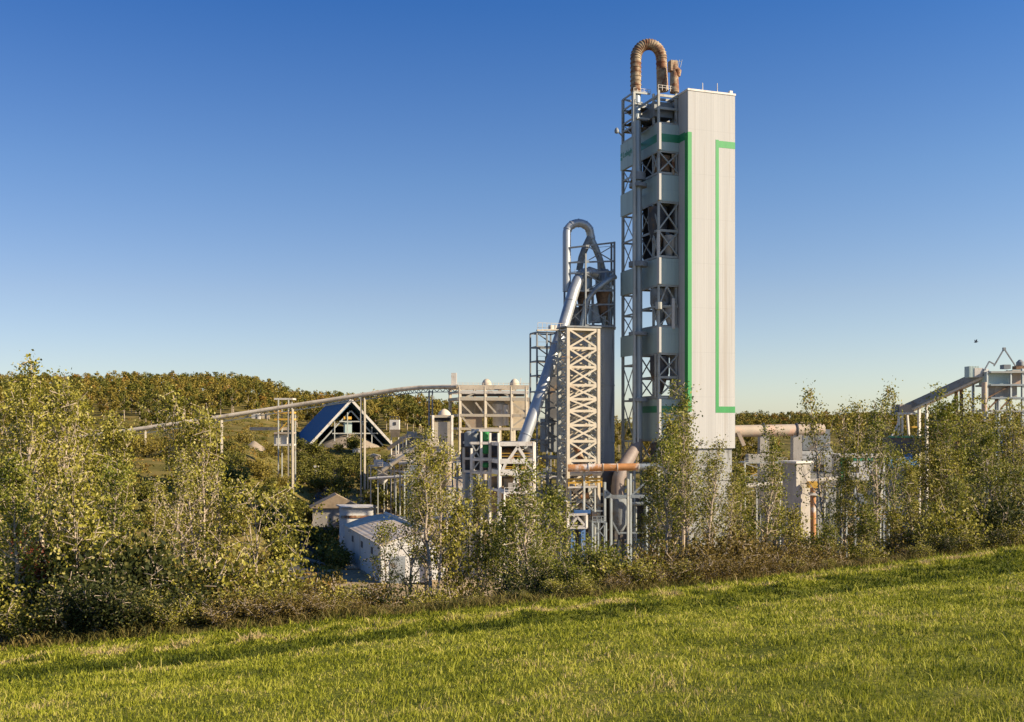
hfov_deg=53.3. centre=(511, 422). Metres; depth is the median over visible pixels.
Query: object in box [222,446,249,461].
bank shrub
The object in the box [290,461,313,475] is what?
bank shrub
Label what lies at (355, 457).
bank shrub
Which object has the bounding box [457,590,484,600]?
olive shrub
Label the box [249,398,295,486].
transfer station
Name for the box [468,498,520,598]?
young tree
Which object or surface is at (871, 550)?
olive shrub
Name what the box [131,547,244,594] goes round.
dark shrub
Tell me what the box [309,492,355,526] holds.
tan roofed hut
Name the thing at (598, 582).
olive shrub
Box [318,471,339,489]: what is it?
bank shrub
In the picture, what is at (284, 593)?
olive shrub
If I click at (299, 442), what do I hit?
bank shrub
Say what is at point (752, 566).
brown shrub
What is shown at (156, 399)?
forest tree
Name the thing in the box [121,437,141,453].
bank shrub
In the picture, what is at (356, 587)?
olive shrub
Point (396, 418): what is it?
forest tree
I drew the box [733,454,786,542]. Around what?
steel platform
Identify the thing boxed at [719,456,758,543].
poplar tree
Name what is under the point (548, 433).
stair frame
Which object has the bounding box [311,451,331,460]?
bank shrub
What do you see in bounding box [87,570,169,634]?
dark shrub
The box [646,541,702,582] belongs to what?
brown shrub
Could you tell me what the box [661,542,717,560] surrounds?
brown shrub
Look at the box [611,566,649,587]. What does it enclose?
brown shrub
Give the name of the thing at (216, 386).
forest
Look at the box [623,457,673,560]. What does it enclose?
poplar tree
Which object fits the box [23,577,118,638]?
dark shrub
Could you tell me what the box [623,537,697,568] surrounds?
brown shrub
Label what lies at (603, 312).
cyclone station
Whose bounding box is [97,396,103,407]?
forest tree
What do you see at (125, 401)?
forest tree
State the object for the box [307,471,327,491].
bank shrub
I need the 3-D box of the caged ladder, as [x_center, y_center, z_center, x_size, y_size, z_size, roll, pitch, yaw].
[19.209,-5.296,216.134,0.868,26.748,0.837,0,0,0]
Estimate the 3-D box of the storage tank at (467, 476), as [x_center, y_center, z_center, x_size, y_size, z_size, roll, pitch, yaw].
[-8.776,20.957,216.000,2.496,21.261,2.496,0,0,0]
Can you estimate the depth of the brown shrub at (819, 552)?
54.73 m
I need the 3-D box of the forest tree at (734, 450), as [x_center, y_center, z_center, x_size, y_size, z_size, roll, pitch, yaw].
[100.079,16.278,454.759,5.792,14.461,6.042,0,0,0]
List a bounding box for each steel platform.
[367,460,394,514]
[387,454,414,512]
[399,431,430,505]
[399,465,440,526]
[418,439,453,523]
[446,479,461,538]
[452,454,479,548]
[497,483,535,564]
[539,469,565,557]
[563,492,592,534]
[585,511,606,560]
[644,467,677,560]
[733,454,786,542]
[810,464,838,556]
[828,493,889,556]
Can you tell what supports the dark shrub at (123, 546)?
on the ground at (354, 573)
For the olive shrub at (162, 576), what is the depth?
43.01 m
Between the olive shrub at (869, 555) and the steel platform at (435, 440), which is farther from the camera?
the steel platform at (435, 440)
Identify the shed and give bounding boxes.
[251,413,260,418]
[261,412,269,418]
[336,504,376,548]
[366,453,380,461]
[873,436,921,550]
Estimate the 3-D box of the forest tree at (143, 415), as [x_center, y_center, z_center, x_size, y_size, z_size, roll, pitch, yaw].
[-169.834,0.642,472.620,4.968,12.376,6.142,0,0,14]
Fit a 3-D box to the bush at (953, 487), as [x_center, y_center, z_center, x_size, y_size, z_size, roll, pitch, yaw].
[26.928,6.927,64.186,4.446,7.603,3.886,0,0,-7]
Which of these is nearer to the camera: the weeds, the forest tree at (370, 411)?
the weeds
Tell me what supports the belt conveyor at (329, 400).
on the ground at (354, 573)
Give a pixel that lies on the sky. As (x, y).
(350, 196)
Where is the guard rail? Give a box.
[300,556,325,566]
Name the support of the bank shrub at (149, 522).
on the ground at (354, 573)
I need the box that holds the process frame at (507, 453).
[488,441,535,574]
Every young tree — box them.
[27,466,120,606]
[419,489,483,600]
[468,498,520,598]
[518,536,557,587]
[775,503,821,558]
[795,513,845,562]
[845,492,886,558]
[882,503,919,551]
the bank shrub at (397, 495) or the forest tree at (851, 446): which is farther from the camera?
the forest tree at (851, 446)
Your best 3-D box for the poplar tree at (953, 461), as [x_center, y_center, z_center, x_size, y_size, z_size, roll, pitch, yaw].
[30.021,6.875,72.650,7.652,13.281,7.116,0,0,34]
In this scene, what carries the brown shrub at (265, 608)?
on the ground at (354, 573)
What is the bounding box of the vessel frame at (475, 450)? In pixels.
[461,429,502,577]
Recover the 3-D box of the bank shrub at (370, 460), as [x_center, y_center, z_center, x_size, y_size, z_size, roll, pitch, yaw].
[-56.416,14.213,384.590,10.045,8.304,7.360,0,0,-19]
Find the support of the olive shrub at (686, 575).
on the ground at (354, 573)
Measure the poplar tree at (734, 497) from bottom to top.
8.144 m
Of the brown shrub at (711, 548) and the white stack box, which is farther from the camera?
the white stack box
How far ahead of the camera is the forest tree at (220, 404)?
595.31 m
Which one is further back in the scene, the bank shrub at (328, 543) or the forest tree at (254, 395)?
the forest tree at (254, 395)
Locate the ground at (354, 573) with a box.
[0,391,1023,721]
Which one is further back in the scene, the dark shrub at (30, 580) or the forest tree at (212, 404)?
the forest tree at (212, 404)
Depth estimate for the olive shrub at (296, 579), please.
41.80 m
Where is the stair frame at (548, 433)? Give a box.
[529,323,564,559]
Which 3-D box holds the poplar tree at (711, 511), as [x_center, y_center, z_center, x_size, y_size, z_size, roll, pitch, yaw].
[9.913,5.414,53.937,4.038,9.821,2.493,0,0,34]
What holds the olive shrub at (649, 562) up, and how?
on the ground at (354, 573)
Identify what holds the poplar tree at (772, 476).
on the ground at (354, 573)
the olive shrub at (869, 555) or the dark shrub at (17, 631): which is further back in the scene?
the olive shrub at (869, 555)
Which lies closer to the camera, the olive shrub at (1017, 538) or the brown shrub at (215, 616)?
the brown shrub at (215, 616)
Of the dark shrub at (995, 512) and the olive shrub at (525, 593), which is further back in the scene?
the dark shrub at (995, 512)
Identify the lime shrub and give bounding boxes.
[539,557,603,591]
[553,532,630,579]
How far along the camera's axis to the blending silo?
219.43 m
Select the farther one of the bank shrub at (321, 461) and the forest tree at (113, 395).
the forest tree at (113, 395)
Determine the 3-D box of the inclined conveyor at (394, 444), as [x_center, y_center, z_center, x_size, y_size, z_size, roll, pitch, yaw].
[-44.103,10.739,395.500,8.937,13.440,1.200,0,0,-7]
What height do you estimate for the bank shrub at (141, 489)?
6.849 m
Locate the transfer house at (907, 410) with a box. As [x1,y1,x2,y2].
[890,404,916,435]
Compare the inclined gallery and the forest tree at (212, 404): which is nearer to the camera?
the inclined gallery
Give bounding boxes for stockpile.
[249,441,264,450]
[318,432,339,443]
[319,432,380,447]
[392,433,457,456]
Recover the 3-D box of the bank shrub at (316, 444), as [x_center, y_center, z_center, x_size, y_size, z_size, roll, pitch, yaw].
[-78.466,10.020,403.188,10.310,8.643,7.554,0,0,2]
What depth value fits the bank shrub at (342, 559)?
199.31 m
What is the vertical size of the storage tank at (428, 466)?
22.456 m
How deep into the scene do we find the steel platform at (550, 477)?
213.97 m
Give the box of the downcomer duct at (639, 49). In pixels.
[611,38,681,494]
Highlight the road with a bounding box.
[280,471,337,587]
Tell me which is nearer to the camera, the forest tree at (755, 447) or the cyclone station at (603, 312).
the cyclone station at (603, 312)
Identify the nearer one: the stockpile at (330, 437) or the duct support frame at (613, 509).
the duct support frame at (613, 509)
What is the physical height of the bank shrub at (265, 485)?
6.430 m
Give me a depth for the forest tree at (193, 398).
548.98 m
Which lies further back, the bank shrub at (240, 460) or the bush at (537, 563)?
the bank shrub at (240, 460)
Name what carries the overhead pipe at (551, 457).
on the ground at (354, 573)
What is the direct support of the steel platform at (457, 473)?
on the ground at (354, 573)
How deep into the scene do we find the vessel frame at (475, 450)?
205.27 m
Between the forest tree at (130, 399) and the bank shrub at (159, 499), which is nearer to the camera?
the bank shrub at (159, 499)
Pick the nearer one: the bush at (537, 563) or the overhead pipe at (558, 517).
the bush at (537, 563)
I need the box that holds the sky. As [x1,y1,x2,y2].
[0,0,1023,422]
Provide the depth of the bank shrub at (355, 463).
366.48 m
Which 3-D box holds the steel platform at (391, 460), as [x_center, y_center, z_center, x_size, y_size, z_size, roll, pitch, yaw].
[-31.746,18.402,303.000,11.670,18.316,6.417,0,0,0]
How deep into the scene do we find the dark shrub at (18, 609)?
38.51 m
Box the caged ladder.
[601,335,604,460]
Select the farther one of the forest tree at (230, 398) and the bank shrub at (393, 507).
the forest tree at (230, 398)
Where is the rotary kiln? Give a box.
[735,423,825,547]
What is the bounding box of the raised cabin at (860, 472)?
[830,453,886,546]
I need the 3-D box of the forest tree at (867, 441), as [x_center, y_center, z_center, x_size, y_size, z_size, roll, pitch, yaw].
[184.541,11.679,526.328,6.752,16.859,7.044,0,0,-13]
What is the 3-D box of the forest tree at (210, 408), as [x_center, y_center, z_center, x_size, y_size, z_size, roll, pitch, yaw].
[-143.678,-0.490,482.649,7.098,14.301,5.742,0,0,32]
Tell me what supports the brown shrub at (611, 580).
on the ground at (354, 573)
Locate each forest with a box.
[0,370,1020,437]
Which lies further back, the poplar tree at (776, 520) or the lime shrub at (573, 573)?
the poplar tree at (776, 520)
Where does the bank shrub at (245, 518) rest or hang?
on the ground at (354, 573)
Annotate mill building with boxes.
[448,373,528,520]
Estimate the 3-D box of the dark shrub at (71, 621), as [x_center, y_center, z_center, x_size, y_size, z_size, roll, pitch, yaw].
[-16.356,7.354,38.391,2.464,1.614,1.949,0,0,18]
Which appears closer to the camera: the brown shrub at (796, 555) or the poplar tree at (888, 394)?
the brown shrub at (796, 555)
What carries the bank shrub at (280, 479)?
on the ground at (354, 573)
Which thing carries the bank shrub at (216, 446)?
on the ground at (354, 573)
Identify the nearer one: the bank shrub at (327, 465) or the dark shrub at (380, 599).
the dark shrub at (380, 599)
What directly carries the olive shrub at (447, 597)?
on the ground at (354, 573)
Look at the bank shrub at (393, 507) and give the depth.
291.87 m
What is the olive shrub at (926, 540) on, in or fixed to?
on the ground at (354, 573)
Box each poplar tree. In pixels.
[0,375,67,582]
[0,385,56,567]
[0,448,56,611]
[1,349,100,561]
[33,388,124,563]
[60,452,146,560]
[70,404,144,556]
[99,449,151,562]
[135,456,201,560]
[138,381,234,573]
[166,442,241,574]
[359,469,433,601]
[394,421,468,596]
[461,473,497,596]
[481,493,541,593]
[492,453,581,591]
[533,482,590,573]
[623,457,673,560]
[639,379,715,555]
[646,408,698,563]
[657,418,706,560]
[667,434,731,552]
[688,451,736,549]
[715,468,748,555]
[717,424,790,550]
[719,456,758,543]
[756,459,792,550]
[791,380,868,555]
[827,449,867,559]
[834,375,903,553]
[850,398,918,553]
[879,426,988,541]
[889,457,926,538]
[906,381,1011,517]
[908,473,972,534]
[940,389,1023,506]
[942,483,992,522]
[960,422,1023,526]
[988,397,1023,510]
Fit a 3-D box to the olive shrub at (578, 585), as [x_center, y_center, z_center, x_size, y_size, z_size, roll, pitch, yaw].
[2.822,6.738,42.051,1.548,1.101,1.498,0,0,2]
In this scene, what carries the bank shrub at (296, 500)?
on the ground at (354, 573)
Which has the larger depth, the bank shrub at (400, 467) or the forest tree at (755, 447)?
the forest tree at (755, 447)
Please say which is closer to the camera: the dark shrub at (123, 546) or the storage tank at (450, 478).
the dark shrub at (123, 546)
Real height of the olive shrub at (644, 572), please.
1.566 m
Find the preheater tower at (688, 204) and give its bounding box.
[614,83,735,563]
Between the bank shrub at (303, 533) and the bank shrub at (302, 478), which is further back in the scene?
the bank shrub at (302, 478)
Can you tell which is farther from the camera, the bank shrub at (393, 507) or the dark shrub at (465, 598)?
the bank shrub at (393, 507)
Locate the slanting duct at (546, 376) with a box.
[517,267,598,565]
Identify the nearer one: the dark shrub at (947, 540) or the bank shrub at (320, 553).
the dark shrub at (947, 540)
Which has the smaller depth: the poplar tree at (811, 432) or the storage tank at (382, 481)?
the poplar tree at (811, 432)
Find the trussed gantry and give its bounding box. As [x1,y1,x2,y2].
[566,510,590,557]
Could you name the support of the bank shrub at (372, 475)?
on the ground at (354, 573)
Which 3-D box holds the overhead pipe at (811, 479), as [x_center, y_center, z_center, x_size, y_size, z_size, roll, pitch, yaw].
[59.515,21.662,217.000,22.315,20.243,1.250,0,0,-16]
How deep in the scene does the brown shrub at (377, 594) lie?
42.87 m
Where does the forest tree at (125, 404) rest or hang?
on the ground at (354, 573)
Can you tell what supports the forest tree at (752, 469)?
on the ground at (354, 573)
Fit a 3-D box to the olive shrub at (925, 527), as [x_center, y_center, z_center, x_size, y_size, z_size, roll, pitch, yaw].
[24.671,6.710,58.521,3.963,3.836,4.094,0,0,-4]
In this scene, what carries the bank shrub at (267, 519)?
on the ground at (354, 573)
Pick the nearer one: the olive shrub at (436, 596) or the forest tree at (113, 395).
the olive shrub at (436, 596)
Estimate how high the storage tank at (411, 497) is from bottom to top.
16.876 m
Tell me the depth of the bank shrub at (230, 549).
197.16 m
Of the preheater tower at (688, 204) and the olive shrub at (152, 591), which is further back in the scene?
the preheater tower at (688, 204)
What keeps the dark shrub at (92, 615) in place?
on the ground at (354, 573)
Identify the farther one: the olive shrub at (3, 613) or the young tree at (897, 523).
the young tree at (897, 523)
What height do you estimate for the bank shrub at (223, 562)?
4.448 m
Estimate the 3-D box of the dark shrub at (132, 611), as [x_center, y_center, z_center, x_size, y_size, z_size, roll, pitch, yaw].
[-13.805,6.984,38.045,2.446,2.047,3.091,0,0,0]
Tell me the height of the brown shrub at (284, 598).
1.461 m
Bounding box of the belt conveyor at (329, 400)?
[52,385,457,507]
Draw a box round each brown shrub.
[181,558,291,620]
[193,597,244,627]
[196,577,265,621]
[234,591,290,623]
[253,568,341,592]
[260,586,307,618]
[271,586,332,619]
[274,564,348,610]
[298,593,329,612]
[304,594,340,615]
[335,593,371,610]
[339,576,406,608]
[423,583,481,600]
[591,548,664,587]
[595,540,656,566]
[596,571,635,588]
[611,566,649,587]
[618,544,697,581]
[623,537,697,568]
[636,568,670,584]
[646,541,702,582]
[652,565,683,582]
[659,554,718,581]
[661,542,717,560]
[663,525,755,581]
[678,520,773,578]
[686,548,741,578]
[691,528,776,575]
[699,560,725,580]
[708,554,751,578]
[720,548,768,575]
[728,529,802,574]
[744,535,782,558]
[745,561,769,574]
[746,528,813,562]
[752,549,788,573]
[766,536,830,567]
[772,558,799,572]
[792,537,853,565]
[797,560,813,571]
[808,545,851,568]
[811,560,829,568]
[865,542,911,555]
[875,522,924,556]
[893,544,920,557]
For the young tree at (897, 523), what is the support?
on the ground at (354, 573)
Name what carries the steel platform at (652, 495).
on the ground at (354, 573)
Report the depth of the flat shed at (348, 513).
249.98 m
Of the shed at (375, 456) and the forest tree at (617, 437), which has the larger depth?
the forest tree at (617, 437)
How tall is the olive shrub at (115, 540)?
7.582 m
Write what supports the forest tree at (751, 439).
on the ground at (354, 573)
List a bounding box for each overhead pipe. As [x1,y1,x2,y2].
[368,474,422,515]
[381,435,432,513]
[399,457,461,514]
[521,499,568,561]
[542,455,564,491]
[542,503,602,524]
[632,501,655,561]
[745,476,837,550]
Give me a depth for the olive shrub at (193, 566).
42.18 m
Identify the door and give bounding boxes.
[390,556,404,583]
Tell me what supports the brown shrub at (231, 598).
on the ground at (354, 573)
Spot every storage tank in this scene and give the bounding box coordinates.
[377,462,387,512]
[407,481,419,522]
[425,447,435,522]
[441,461,451,514]
[465,473,475,567]
[543,514,555,558]
[556,493,563,571]
[642,505,656,549]
[757,467,772,549]
[869,472,882,551]
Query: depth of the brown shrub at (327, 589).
41.56 m
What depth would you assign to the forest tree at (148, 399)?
604.00 m
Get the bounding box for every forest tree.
[0,389,7,407]
[0,411,6,433]
[84,392,92,413]
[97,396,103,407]
[99,400,106,418]
[108,398,120,420]
[111,394,119,407]
[118,390,131,420]
[118,392,129,415]
[129,394,134,413]
[131,394,140,414]
[134,397,143,418]
[139,411,149,430]
[144,394,150,411]
[147,401,154,424]
[150,402,164,430]
[151,390,165,405]
[152,387,163,412]
[172,396,182,417]
[178,395,187,412]
[185,400,195,418]
[186,392,197,407]
[186,396,197,410]
[195,403,204,422]
[200,391,212,408]
[203,407,215,423]
[208,397,218,410]
[215,394,224,414]
[216,391,224,406]
[224,388,237,412]
[227,387,237,412]
[244,392,253,416]
[248,392,256,409]
[263,401,271,413]
[290,407,303,426]
[304,409,310,419]
[308,404,318,420]
[313,405,322,415]
[362,404,374,419]
[366,400,378,417]
[371,413,379,424]
[381,403,392,430]
[384,407,396,431]
[391,405,401,419]
[393,404,403,421]
[401,404,409,429]
[407,406,417,430]
[415,406,427,432]
[415,414,420,427]
[423,412,431,433]
[454,417,457,436]
[456,417,467,432]
[502,430,509,440]
[538,450,545,471]
[542,452,556,471]
[615,426,620,451]
[615,451,619,463]
[625,418,631,446]
[638,445,646,461]
[643,441,651,449]
[732,444,741,471]
[735,439,748,456]
[743,449,752,481]
[744,437,757,449]
[744,452,756,480]
[752,443,757,452]
[838,431,849,450]
[850,440,865,451]
[856,426,862,440]
[864,430,873,449]
[922,435,932,455]
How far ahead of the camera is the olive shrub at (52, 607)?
38.52 m
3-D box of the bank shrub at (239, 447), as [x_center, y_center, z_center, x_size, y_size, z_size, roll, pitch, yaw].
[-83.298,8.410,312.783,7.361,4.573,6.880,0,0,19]
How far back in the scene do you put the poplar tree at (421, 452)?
53.76 m
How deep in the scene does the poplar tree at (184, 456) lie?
49.52 m
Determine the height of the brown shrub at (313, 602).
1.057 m
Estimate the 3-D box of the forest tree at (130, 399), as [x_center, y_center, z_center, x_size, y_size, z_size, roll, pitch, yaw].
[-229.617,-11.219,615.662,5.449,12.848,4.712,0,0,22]
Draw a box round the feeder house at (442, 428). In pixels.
[430,409,453,512]
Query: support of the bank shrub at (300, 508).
on the ground at (354, 573)
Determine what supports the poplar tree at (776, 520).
on the ground at (354, 573)
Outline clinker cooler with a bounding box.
[777,429,835,549]
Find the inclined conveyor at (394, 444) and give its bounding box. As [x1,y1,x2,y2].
[387,434,406,458]
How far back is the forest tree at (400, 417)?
595.02 m
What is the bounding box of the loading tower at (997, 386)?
[964,347,1023,504]
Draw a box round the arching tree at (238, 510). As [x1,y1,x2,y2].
[187,473,326,583]
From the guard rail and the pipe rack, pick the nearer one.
the guard rail
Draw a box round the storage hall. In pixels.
[299,399,390,445]
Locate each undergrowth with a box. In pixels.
[0,417,865,574]
[0,417,924,588]
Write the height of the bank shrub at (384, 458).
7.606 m
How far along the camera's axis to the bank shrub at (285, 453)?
394.81 m
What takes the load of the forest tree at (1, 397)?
on the ground at (354, 573)
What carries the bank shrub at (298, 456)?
on the ground at (354, 573)
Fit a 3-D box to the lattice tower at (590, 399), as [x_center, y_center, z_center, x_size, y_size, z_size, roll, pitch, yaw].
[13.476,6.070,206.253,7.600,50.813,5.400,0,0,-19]
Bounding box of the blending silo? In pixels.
[561,327,615,561]
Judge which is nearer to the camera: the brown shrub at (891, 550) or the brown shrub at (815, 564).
the brown shrub at (815, 564)
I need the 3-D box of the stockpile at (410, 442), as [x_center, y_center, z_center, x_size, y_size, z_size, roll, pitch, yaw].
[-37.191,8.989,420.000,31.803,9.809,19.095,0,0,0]
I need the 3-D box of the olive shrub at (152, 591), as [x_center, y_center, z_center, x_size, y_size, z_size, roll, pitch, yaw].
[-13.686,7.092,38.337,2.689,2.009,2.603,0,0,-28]
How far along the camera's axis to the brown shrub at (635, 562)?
48.63 m
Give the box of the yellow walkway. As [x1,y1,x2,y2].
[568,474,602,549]
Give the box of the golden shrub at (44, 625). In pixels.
[21,604,72,635]
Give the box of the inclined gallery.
[906,369,988,512]
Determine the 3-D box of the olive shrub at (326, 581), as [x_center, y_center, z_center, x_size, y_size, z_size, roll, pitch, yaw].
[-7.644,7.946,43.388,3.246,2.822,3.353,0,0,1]
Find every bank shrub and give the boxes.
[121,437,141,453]
[128,473,153,495]
[133,474,159,501]
[134,438,160,456]
[136,433,157,443]
[138,501,153,510]
[140,509,168,525]
[152,436,167,444]
[154,480,171,498]
[154,490,173,503]
[156,441,180,457]
[167,517,196,532]
[185,494,211,515]
[201,449,221,463]
[207,436,225,452]
[209,539,239,558]
[210,553,238,571]
[214,460,237,481]
[216,438,233,452]
[221,450,250,469]
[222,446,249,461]
[223,503,257,528]
[226,444,248,453]
[226,460,254,487]
[230,518,254,535]
[234,429,254,444]
[243,456,269,472]
[248,460,275,481]
[252,486,275,500]
[252,507,287,530]
[254,550,271,561]
[256,478,279,496]
[257,452,269,458]
[259,525,285,539]
[262,444,274,453]
[262,501,285,518]
[263,476,276,484]
[263,506,298,534]
[266,445,285,455]
[266,530,298,563]
[268,529,303,552]
[271,473,293,488]
[274,490,295,503]
[274,491,286,503]
[276,465,289,474]
[277,446,290,457]
[284,495,309,521]
[286,509,303,537]
[289,456,306,471]
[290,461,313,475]
[292,496,307,508]
[294,436,307,450]
[294,450,310,461]
[294,468,312,484]
[300,437,325,454]
[300,522,323,544]
[301,454,316,468]
[303,439,320,456]
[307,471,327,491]
[307,510,312,525]
[308,462,331,478]
[309,535,344,565]
[310,518,338,546]
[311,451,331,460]
[312,533,343,562]
[315,453,332,468]
[318,461,336,471]
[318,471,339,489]
[321,480,350,499]
[324,543,349,564]
[325,468,358,495]
[329,457,356,477]
[329,458,339,469]
[329,546,355,569]
[331,442,344,451]
[335,453,351,462]
[339,456,357,466]
[341,431,363,451]
[341,451,359,460]
[345,432,363,448]
[348,458,372,470]
[353,450,373,463]
[353,466,369,476]
[354,464,376,490]
[356,480,392,512]
[371,478,398,500]
[376,451,394,469]
[387,493,409,514]
[389,483,406,502]
[392,463,409,474]
[435,521,458,539]
[734,505,755,547]
[836,520,866,549]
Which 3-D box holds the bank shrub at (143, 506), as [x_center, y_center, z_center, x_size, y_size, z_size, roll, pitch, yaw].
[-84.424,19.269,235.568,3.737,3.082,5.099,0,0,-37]
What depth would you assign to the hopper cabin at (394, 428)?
399.26 m
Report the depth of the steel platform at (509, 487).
196.00 m
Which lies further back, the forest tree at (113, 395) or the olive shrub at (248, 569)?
the forest tree at (113, 395)
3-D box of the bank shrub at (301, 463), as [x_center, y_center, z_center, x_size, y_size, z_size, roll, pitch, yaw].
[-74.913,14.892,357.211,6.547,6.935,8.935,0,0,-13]
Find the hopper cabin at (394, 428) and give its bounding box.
[390,416,399,456]
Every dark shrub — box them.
[0,541,121,630]
[0,573,40,638]
[0,584,49,611]
[0,596,69,639]
[0,612,44,643]
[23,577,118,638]
[31,518,185,595]
[38,538,143,625]
[45,607,95,635]
[48,532,181,584]
[53,568,161,635]
[69,526,182,627]
[77,538,205,603]
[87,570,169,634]
[110,580,166,629]
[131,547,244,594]
[142,581,218,630]
[163,550,242,624]
[177,588,238,626]
[346,579,427,606]
[452,590,478,602]
[486,567,537,594]
[500,566,563,595]
[505,589,525,597]
[534,584,554,596]
[555,545,631,586]
[560,581,575,593]
[925,531,969,553]
[955,532,990,550]
[956,490,1021,542]
[971,522,1019,548]
[977,496,1023,541]
[995,510,1023,543]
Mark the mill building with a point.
(499, 406)
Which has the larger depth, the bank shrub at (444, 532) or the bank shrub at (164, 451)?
the bank shrub at (164, 451)
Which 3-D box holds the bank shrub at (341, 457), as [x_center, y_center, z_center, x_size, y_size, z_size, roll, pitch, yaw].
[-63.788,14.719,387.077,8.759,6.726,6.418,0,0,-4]
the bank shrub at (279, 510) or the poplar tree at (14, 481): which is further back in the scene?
the bank shrub at (279, 510)
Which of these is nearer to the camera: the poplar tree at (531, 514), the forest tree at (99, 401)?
the poplar tree at (531, 514)
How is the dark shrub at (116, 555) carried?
on the ground at (354, 573)
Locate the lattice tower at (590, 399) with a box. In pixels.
[556,325,600,559]
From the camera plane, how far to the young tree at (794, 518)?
61.63 m
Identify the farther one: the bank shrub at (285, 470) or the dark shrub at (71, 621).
the bank shrub at (285, 470)
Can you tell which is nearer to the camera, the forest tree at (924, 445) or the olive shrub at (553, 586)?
the olive shrub at (553, 586)
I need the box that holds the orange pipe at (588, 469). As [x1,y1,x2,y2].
[568,463,662,561]
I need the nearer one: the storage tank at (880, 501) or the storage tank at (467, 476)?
the storage tank at (467, 476)
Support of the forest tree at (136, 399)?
on the ground at (354, 573)
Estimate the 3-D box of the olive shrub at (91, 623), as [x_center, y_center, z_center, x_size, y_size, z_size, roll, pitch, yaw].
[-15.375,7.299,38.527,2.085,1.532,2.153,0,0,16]
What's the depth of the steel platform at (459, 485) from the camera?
251.25 m
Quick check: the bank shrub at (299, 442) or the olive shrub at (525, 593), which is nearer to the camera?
the olive shrub at (525, 593)
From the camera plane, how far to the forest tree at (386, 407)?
583.74 m
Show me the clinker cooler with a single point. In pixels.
(807, 451)
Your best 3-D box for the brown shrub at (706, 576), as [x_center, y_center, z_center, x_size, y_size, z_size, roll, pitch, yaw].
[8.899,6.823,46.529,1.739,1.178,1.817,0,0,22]
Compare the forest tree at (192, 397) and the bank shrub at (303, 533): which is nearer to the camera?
the bank shrub at (303, 533)
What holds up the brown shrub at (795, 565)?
on the ground at (354, 573)
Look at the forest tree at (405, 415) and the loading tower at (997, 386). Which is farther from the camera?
the forest tree at (405, 415)
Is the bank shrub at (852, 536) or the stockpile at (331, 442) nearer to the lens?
the bank shrub at (852, 536)
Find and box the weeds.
[0,541,1023,650]
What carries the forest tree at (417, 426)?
on the ground at (354, 573)
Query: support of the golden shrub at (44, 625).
on the ground at (354, 573)
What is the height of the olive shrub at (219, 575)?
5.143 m
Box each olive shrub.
[0,551,47,635]
[0,591,40,641]
[1,606,54,641]
[4,546,92,628]
[20,572,88,632]
[28,495,175,580]
[70,602,113,630]
[115,581,178,629]
[125,555,188,597]
[132,550,209,598]
[146,552,247,624]
[147,598,191,626]
[158,543,246,599]
[162,588,218,626]
[203,584,270,623]
[212,542,278,594]
[214,536,307,618]
[231,539,326,595]
[245,574,302,619]
[254,565,327,600]
[305,576,366,603]
[305,579,364,606]
[319,597,350,613]
[332,572,381,600]
[396,578,451,607]
[412,575,460,603]
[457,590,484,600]
[518,591,533,599]
[539,576,570,594]
[563,574,598,595]
[576,550,640,585]
[579,570,606,588]
[612,558,666,586]
[624,544,672,585]
[658,556,703,582]
[782,554,807,571]
[819,557,838,567]
[839,536,897,562]
[864,552,881,563]
[881,529,923,556]
[903,539,936,556]
[907,483,990,552]
[907,506,988,548]
[911,477,1003,550]
[912,523,958,554]
[936,517,987,552]
[979,532,1005,549]
[998,516,1023,545]
[1007,485,1023,519]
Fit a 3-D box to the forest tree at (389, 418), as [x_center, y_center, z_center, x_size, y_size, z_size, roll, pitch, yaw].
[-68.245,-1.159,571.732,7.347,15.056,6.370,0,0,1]
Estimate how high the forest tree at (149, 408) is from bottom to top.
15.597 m
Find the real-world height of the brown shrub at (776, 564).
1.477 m
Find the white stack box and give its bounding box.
[780,460,818,555]
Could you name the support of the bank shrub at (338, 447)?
on the ground at (354, 573)
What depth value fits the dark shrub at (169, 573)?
41.67 m
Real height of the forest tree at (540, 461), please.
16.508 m
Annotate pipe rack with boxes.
[400,515,496,527]
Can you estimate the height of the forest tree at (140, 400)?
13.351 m
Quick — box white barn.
[343,512,444,583]
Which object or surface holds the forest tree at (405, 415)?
on the ground at (354, 573)
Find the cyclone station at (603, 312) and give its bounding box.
[563,218,616,327]
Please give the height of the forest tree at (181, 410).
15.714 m
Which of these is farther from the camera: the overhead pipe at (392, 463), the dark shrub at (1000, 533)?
the overhead pipe at (392, 463)
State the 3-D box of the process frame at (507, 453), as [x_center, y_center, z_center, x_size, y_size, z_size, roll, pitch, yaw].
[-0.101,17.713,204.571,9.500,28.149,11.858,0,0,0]
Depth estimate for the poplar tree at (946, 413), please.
72.81 m
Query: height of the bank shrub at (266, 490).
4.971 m
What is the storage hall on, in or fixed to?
on the ground at (354, 573)
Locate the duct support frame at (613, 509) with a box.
[563,471,665,566]
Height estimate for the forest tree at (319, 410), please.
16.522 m

